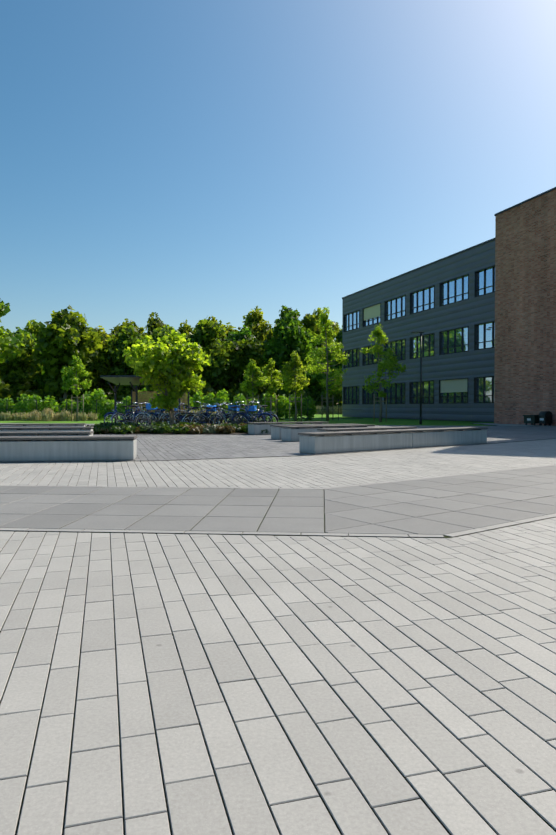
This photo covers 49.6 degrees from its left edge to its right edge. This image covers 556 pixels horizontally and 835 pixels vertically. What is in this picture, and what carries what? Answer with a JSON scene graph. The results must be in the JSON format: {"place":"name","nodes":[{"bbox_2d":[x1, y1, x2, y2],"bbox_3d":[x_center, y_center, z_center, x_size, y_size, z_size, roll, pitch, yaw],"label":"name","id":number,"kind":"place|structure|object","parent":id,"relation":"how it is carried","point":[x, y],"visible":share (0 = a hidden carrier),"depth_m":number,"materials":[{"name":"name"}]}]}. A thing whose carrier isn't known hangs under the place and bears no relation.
{"place":"outdoors","nodes":[
{"label":"outdoors","id":0,"kind":"place"},
{"bbox_2d":[0,413,493,425],"bbox_3d":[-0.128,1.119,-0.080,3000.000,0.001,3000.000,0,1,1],"label":"ground","id":1,"kind":"structure","parent":0,"point":[370,421],"depth_m":46.53,"materials":[{"name":"green plant"}]},
{"bbox_2d":[0,347,10,386],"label":"forest tree","id":2,"kind":"object","parent":1,"relation":"on","point":[2,369],"visible":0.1,"depth_m":104.48,"materials":[{"name":"green plant"}]},
{"bbox_2d":[1,328,13,336],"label":"forest tree","id":3,"kind":"object","parent":1,"relation":"on","point":[8,331],"visible":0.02,"depth_m":125.11,"materials":[{"name":"green plant"}]},
{"bbox_2d":[0,298,28,384],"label":"forest tree","id":4,"kind":"object","parent":1,"relation":"on","point":[13,352],"depth_m":93.41,"materials":[{"name":"green plant"}]},
{"bbox_2d":[0,333,43,399],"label":"forest tree","id":5,"kind":"object","parent":1,"relation":"on","point":[21,370],"visible":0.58,"depth_m":103.53,"materials":[{"name":"green plant"}]},
{"bbox_2d":[1,327,43,392],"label":"forest tree","id":6,"kind":"object","parent":1,"relation":"on","point":[19,331],"visible":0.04,"depth_m":109.86,"materials":[{"name":"green plant"}]},
{"bbox_2d":[23,319,42,388],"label":"forest tree","id":7,"kind":"object","parent":1,"relation":"on","point":[31,329],"visible":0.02,"depth_m":123.07,"materials":[{"name":"green plant"}]},
{"bbox_2d":[31,408,70,420],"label":"grass tufts","id":8,"kind":"object","parent":1,"relation":"on","point":[47,416],"visible":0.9,"depth_m":47.90,"materials":[{"name":"beige plant"}]},
{"bbox_2d":[30,344,73,394],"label":"forest tree","id":9,"kind":"object","parent":1,"relation":"on","point":[39,383],"depth_m":103.59,"materials":[{"name":"green plant"}]},
{"bbox_2d":[33,305,107,400],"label":"forest tree","id":10,"kind":"object","parent":1,"relation":"on","point":[65,334],"depth_m":94.66,"materials":[{"name":"green plant"}]},
{"bbox_2d":[61,355,91,420],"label":"young tree","id":11,"kind":"object","parent":1,"relation":"on","point":[70,378],"depth_m":46.49,"materials":[{"name":"green plant"}]},
{"bbox_2d":[83,326,117,396],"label":"forest tree","id":12,"kind":"object","parent":1,"relation":"on","point":[96,382],"depth_m":101.13,"materials":[{"name":"green plant"}]},
{"bbox_2d":[93,325,144,392],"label":"forest tree","id":13,"kind":"object","parent":1,"relation":"on","point":[129,336],"depth_m":100.71,"materials":[{"name":"green plant"}]},
{"bbox_2d":[109,318,146,334],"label":"forest tree","id":14,"kind":"object","parent":1,"relation":"on","point":[118,329],"visible":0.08,"depth_m":123.51,"materials":[{"name":"green plant"}]},
{"bbox_2d":[142,312,165,388],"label":"forest tree","id":15,"kind":"object","parent":1,"relation":"on","point":[153,324],"visible":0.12,"depth_m":111.28,"materials":[{"name":"green plant"}]},
{"bbox_2d":[0,388,316,420],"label":"hedge row","id":16,"kind":"object","parent":1,"relation":"on","point":[104,405],"depth_m":50.70,"materials":[{"name":"green plant"}]},
{"bbox_2d":[141,324,194,390],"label":"forest tree","id":17,"kind":"object","parent":1,"relation":"on","point":[160,332],"depth_m":101.81,"materials":[{"name":"green plant"}]},
{"bbox_2d":[0,405,341,420],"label":"dry grass","id":18,"kind":"structure","parent":1,"relation":"on","point":[20,416],"depth_m":48.78,"materials":[{"name":"beige plant"}]},
{"bbox_2d":[0,378,344,413],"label":"forest understory","id":19,"kind":"object","parent":1,"relation":"on","point":[16,392],"visible":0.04,"depth_m":96.82,"materials":[{"name":"green plant"}]},
{"bbox_2d":[6,399,362,420],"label":"fence","id":20,"kind":"object","parent":1,"relation":"on","point":[338,418],"visible":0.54,"depth_m":49.48,"materials":[{"name":"grey metal"}]},
{"bbox_2d":[177,319,194,336],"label":"forest tree","id":21,"kind":"object","parent":1,"relation":"on","point":[186,329],"visible":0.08,"depth_m":122.60,"materials":[{"name":"green plant"}]},
{"bbox_2d":[186,316,228,389],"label":"forest tree","id":22,"kind":"object","parent":1,"relation":"on","point":[213,320],"visible":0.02,"depth_m":114.36,"materials":[{"name":"green plant"}]},
{"bbox_2d":[185,319,236,395],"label":"forest tree","id":23,"kind":"object","parent":1,"relation":"on","point":[206,334],"depth_m":101.03,"materials":[{"name":"green plant"}]},
{"bbox_2d":[214,320,236,342],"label":"forest tree","id":24,"kind":"object","parent":1,"relation":"on","point":[229,328],"visible":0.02,"depth_m":120.41,"materials":[{"name":"green plant"}]},
{"bbox_2d":[216,334,269,398],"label":"forest tree","id":25,"kind":"object","parent":1,"relation":"on","point":[245,353],"depth_m":102.54,"materials":[{"name":"green plant"}]},
{"bbox_2d":[222,325,266,383],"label":"forest tree","id":26,"kind":"object","parent":1,"relation":"on","point":[235,336],"visible":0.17,"depth_m":112.56,"materials":[{"name":"green plant"}]},
{"bbox_2d":[0,435,506,834],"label":"paving bed","id":27,"kind":"object","parent":1,"relation":"on","point":[118,701],"depth_m":2.18,"materials":[{"name":"grey concrete"}]},
{"bbox_2d":[0,423,555,834],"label":"paving light","id":28,"kind":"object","parent":27,"relation":"on","point":[431,662],"visible":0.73,"depth_m":2.48,"materials":[{"name":"grey concrete"}]},
{"bbox_2d":[0,465,555,534],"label":"paving slabs","id":29,"kind":"structure","parent":28,"relation":"on","point":[443,505],"depth_m":6.49,"materials":[{"name":"grey concrete"}]},
{"bbox_2d":[0,464,555,537],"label":"paving border","id":30,"kind":"object","parent":28,"relation":"on","point":[473,531],"visible":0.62,"depth_m":5.22,"materials":[{"name":"concrete"}]},
{"bbox_2d":[523,415,539,424],"bbox_3d":[14.964,0.153,35.295,0.700,0.602,0.910,0,1,-20],"label":"green waste bin","id":31,"kind":"object","parent":28,"relation":"on","point":[532,419],"visible":0.69,"depth_m":35.01,"materials":[{"name":"grey"}]},
{"bbox_2d":[539,411,552,425],"bbox_3d":[15.421,0.050,34.660,0.555,0.832,0.500,0,1,-20],"label":"trash bin","id":32,"kind":"object","parent":28,"relation":"on","point":[545,418],"visible":1,"depth_m":34.46,"materials":[{"name":"grey plastic"}]},
{"bbox_2d":[42,488,547,537],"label":"paving joints","id":33,"kind":"object","parent":27,"relation":"on","point":[264,517],"visible":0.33,"depth_m":5.77,"materials":[{"name":"grey concrete"}]},
{"bbox_2d":[240,359,267,419],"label":"young tree","id":34,"kind":"object","parent":1,"relation":"on","point":[259,381],"depth_m":47.80,"materials":[{"name":"green plant"}]},
{"bbox_2d":[237,305,273,392],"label":"forest tree","id":35,"kind":"object","parent":1,"relation":"on","point":[256,324],"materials":[{"name":"green plant"}]},
{"bbox_2d":[257,329,286,396],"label":"forest tree","id":36,"kind":"object","parent":1,"relation":"on","point":[269,333],"depth_m":111.82,"materials":[{"name":"green plant"}]},
{"bbox_2d":[262,358,282,420],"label":"young tree","id":37,"kind":"object","parent":1,"relation":"on","point":[269,370],"depth_m":49.20,"materials":[{"name":"green plant"}]},
{"bbox_2d":[256,312,315,394],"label":"forest tree","id":38,"kind":"object","parent":1,"relation":"on","point":[286,330],"depth_m":100.76,"materials":[{"name":"green plant"}]},
{"bbox_2d":[272,305,302,329],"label":"forest tree","id":39,"kind":"object","parent":1,"relation":"on","point":[296,316],"visible":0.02,"depth_m":121.59,"materials":[{"name":"green plant"}]},
{"bbox_2d":[280,350,309,421],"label":"young tree","id":40,"kind":"object","parent":1,"relation":"on","point":[297,363],"depth_m":46.29,"materials":[{"name":"green plant"}]},
{"bbox_2d":[301,327,327,353],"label":"forest tree","id":41,"kind":"object","parent":1,"relation":"on","point":[315,334],"depth_m":114.29,"materials":[{"name":"green plant"}]},
{"bbox_2d":[293,346,341,398],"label":"forest tree","id":42,"kind":"object","parent":1,"relation":"on","point":[315,387],"depth_m":99.82,"materials":[{"name":"green plant"}]},
{"bbox_2d":[299,308,341,348],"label":"forest tree","id":43,"kind":"object","parent":1,"relation":"on","point":[307,320],"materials":[{"name":"green plant"}]},
{"bbox_2d":[304,307,349,420],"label":"young tree","id":44,"kind":"object","parent":1,"relation":"on","point":[325,324],"depth_m":49.37,"materials":[{"name":"green plant"}]},
{"bbox_2d":[335,330,341,355],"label":"forest tree","id":45,"kind":"object","parent":1,"relation":"on","point":[338,336],"depth_m":103.31,"materials":[{"name":"green plant"}]},
{"bbox_2d":[360,323,405,421],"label":"young tree","id":46,"kind":"object","parent":1,"relation":"on","point":[388,363],"depth_m":44.51,"materials":[{"name":"green plant"}]},
{"bbox_2d":[411,332,423,423],"bbox_3d":[8.905,-2.514,38.523,0.800,5.915,0.260,0,1,-14],"label":"lamp post","id":47,"kind":"object","parent":1,"relation":"on","point":[420,419],"visible":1,"depth_m":38.54,"materials":[{"name":"grey metal"}]},
{"bbox_2d":[342,189,555,425],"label":"building block","id":48,"kind":"structure","parent":1,"relation":"on","point":[446,306],"depth_m":45.59,"materials":[{"name":"grey metal"}]},
{"bbox_2d":[342,187,555,298],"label":"roof edge","id":49,"kind":"object","parent":48,"relation":"on","point":[477,245],"depth_m":46.43,"materials":[{"name":"grey metal"}]},
{"bbox_2d":[0,423,555,462],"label":"dark paving","id":50,"kind":"structure","parent":0,"point":[160,447],"depth_m":17.65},
{"bbox_2d":[0,423,85,426],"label":"bench","id":51,"kind":"object","parent":50,"relation":"on","point":[51,425],"visible":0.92,"depth_m":21.77,"materials":[{"name":"concrete"}]},
{"bbox_2d":[0,431,93,435],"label":"bench","id":52,"kind":"object","parent":50,"relation":"on","point":[61,433],"visible":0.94,"depth_m":14.31,"materials":[{"name":"concrete"}]},
{"bbox_2d":[0,427,93,434],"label":"bench","id":53,"kind":"object","parent":50,"relation":"on","point":[17,429],"visible":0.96,"depth_m":17.73,"materials":[{"name":"concrete"}]},
{"bbox_2d":[0,436,136,461],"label":"bench","id":54,"kind":"object","parent":50,"relation":"on","point":[58,448],"visible":1,"depth_m":11.92,"materials":[{"name":"concrete"}]},
{"bbox_2d":[104,402,140,423],"bbox_3d":[-7.838,-0.120,30.602,2.050,1.329,0.710,0,-2,-4],"label":"bicycle","id":55,"kind":"object","parent":50,"relation":"on","point":[109,413],"visible":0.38,"depth_m":30.55,"materials":[{"name":"blue"}]},
{"bbox_2d":[111,402,143,423],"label":"bicycle","id":56,"kind":"object","parent":50,"relation":"on","point":[121,414],"visible":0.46,"depth_m":30.45,"materials":[{"name":"blue"}]},
{"bbox_2d":[123,402,150,424],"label":"bicycle","id":57,"kind":"object","parent":50,"relation":"on","point":[147,414],"visible":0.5,"depth_m":30.04,"materials":[{"name":"blue metal"}]},
{"bbox_2d":[126,401,157,424],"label":"bicycle","id":58,"kind":"object","parent":50,"relation":"on","point":[148,407],"visible":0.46,"depth_m":29.93,"materials":[{"name":"blue metal"}]},
{"bbox_2d":[100,375,188,422],"bbox_3d":[-7.457,-0.941,34.660,4.600,2.844,2.935,0,1,7],"label":"bike shelter","id":59,"kind":"object","parent":50,"relation":"on","point":[136,395],"visible":0.42,"depth_m":34.74,"materials":[{"name":"brown"}]},
{"bbox_2d":[135,403,167,425],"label":"bicycle","id":60,"kind":"object","parent":50,"relation":"on","point":[156,421],"visible":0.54,"depth_m":29.74,"materials":[{"name":"blue metal"}]},
{"bbox_2d":[133,407,169,424],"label":"bicycle","id":61,"kind":"object","parent":50,"relation":"on","point":[134,418],"visible":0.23,"depth_m":30.03,"materials":[{"name":"blue"}]},
{"bbox_2d":[138,405,165,424],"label":"bicycle","id":62,"kind":"object","parent":50,"relation":"on","point":[151,417],"visible":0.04,"depth_m":30.25,"materials":[{"name":"blue"}]},
{"bbox_2d":[153,410,183,423],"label":"bicycle","id":63,"kind":"object","parent":50,"relation":"on","point":[176,421],"visible":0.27,"depth_m":29.76,"materials":[{"name":"blue"}]},
{"bbox_2d":[85,423,268,433],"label":"bed shrubs","id":64,"kind":"object","parent":50,"relation":"on","point":[207,430],"depth_m":23.92,"materials":[{"name":"green plant"}]},
{"bbox_2d":[106,432,247,433],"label":"planting bed soil","id":65,"kind":"structure","parent":50,"relation":"on","point":[173,433],"depth_m":23.93,"materials":[{"name":"brown soil"}]},
{"bbox_2d":[122,329,210,424],"bbox_3d":[-5.003,-1.710,27.110,3.940,4.564,3.998,0,1,1],"label":"tree","id":66,"kind":"object","parent":65,"relation":"on","point":[146,358],"depth_m":26.34,"materials":[{"name":"green plant"}]},
{"bbox_2d":[90,421,247,434],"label":"bed shrubs","id":67,"kind":"object","parent":65,"relation":"on","point":[162,427],"visible":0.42,"depth_m":23.76,"materials":[{"name":"green plant"}]},
{"bbox_2d":[95,422,246,433],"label":"bed shrubs","id":68,"kind":"object","parent":65,"relation":"on","point":[225,429],"depth_m":23.75,"materials":[{"name":"green plant"}]},
{"bbox_2d":[162,407,197,422],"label":"bicycle","id":69,"kind":"object","parent":50,"relation":"on","point":[166,415],"visible":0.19,"depth_m":29.62,"materials":[{"name":"blue metal"}]},
{"bbox_2d":[167,404,203,424],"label":"bicycle","id":70,"kind":"object","parent":50,"relation":"on","point":[175,410],"visible":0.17,"depth_m":29.59,"materials":[{"name":"blue"}]},
{"bbox_2d":[174,401,212,423],"bbox_3d":[-4.134,-0.103,29.221,2.071,1.343,0.718,0,0,10],"label":"bicycle","id":71,"kind":"object","parent":50,"relation":"on","point":[180,413],"visible":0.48,"depth_m":29.25,"materials":[{"name":"blue"}]},
{"bbox_2d":[179,404,215,424],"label":"bicycle","id":72,"kind":"object","parent":50,"relation":"on","point":[182,416],"visible":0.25,"depth_m":29.23,"materials":[{"name":"blue metal"}]},
{"bbox_2d":[182,403,219,423],"bbox_3d":[-3.663,-0.048,29.042,1.919,1.244,0.665,0,-5,0],"label":"bicycle","id":73,"kind":"object","parent":50,"relation":"on","point":[188,415],"visible":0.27,"depth_m":29.03,"materials":[{"name":"blue metal"}]},
{"bbox_2d":[191,403,220,423],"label":"bicycle","id":74,"kind":"object","parent":50,"relation":"on","point":[205,421],"visible":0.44,"depth_m":28.88,"materials":[{"name":"blue"}]},
{"bbox_2d":[200,405,231,424],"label":"bicycle","id":75,"kind":"object","parent":50,"relation":"on","point":[210,408],"visible":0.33,"depth_m":28.92,"materials":[{"name":"blue"}]},
{"bbox_2d":[204,403,239,423],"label":"bicycle","id":76,"kind":"object","parent":50,"relation":"on","point":[229,406],"visible":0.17,"depth_m":28.58,"materials":[{"name":"blue"}]},
{"bbox_2d":[208,403,243,424],"bbox_3d":[-2.384,-0.039,28.452,1.926,1.249,0.667,0,8,7],"label":"bicycle","id":77,"kind":"object","parent":50,"relation":"on","point":[216,415],"visible":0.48,"depth_m":28.47,"materials":[{"name":"blue metal"}]},
{"bbox_2d":[213,402,250,424],"bbox_3d":[-2.197,-0.057,28.425,1.974,1.280,0.684,0,-3,21],"label":"bicycle","id":78,"kind":"object","parent":50,"relation":"on","point":[234,421],"visible":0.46,"depth_m":28.34,"materials":[{"name":"blue"}]},
{"bbox_2d":[222,404,256,421],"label":"bicycle","id":79,"kind":"object","parent":50,"relation":"on","point":[252,408],"visible":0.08,"depth_m":28.20,"materials":[{"name":"blue metal"}]},
{"bbox_2d":[224,401,263,421],"bbox_3d":[-1.597,-0.085,28.367,2.062,1.337,0.714,0,4,17],"label":"bicycle","id":80,"kind":"object","parent":50,"relation":"on","point":[253,414],"visible":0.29,"depth_m":28.27,"materials":[{"name":"blue metal"}]},
{"bbox_2d":[232,401,272,424],"bbox_3d":[-1.210,-0.081,28.015,2.072,1.343,0.718,0,6,19],"label":"bicycle","id":81,"kind":"object","parent":50,"relation":"on","point":[246,417],"visible":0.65,"depth_m":27.99,"materials":[{"name":"blue"}]},
{"bbox_2d":[236,401,278,424],"bbox_3d":[-0.973,-0.075,28.212,2.051,1.330,0.711,0,8,4],"label":"bicycle","id":82,"kind":"object","parent":50,"relation":"on","point":[273,415],"visible":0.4,"depth_m":28.16,"materials":[{"name":"blue metal"}]},
{"bbox_2d":[247,421,328,434],"bbox_3d":[0.439,0.418,24.044,3.420,0.470,0.610,-1,1,-29],"label":"bench","id":83,"kind":"object","parent":50,"relation":"on","point":[255,428],"visible":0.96,"depth_m":23.30,"materials":[{"name":"concrete"}]},
{"bbox_2d":[270,424,357,439],"bbox_3d":[1.349,0.475,20.755,3.420,0.470,0.610,-1,1,-31],"label":"bench","id":84,"kind":"object","parent":50,"relation":"on","point":[275,431],"visible":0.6,"depth_m":19.92,"materials":[{"name":"concrete"}]},
{"bbox_2d":[280,424,374,441],"bbox_3d":[1.674,0.494,19.647,3.420,0.470,0.610,-1,1,-33],"label":"bench","id":85,"kind":"object","parent":50,"relation":"on","point":[289,433],"visible":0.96,"depth_m":18.80,"materials":[{"name":"concrete"}]},
{"bbox_2d":[317,426,416,431],"bbox_3d":[2.639,0.533,17.409,3.420,0.470,0.610,-1,1,-36],"label":"bench","id":86,"kind":"object","parent":50,"relation":"on","point":[356,429],"visible":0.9,"depth_m":16.97,"materials":[{"name":"concrete"}]},
{"bbox_2d":[298,427,487,453],"bbox_3d":[3.338,0.559,15.910,6.820,0.470,0.610,-1,1,-38],"label":"bench","id":87,"kind":"object","parent":50,"relation":"on","point":[334,442],"visible":1,"depth_m":15.12,"materials":[{"name":"concrete"}]},
{"bbox_2d":[0,0,555,403],"label":"sky","id":88,"kind":"structure","parent":0,"point":[194,161],"materials":[{"name":"blue"}]}
]}

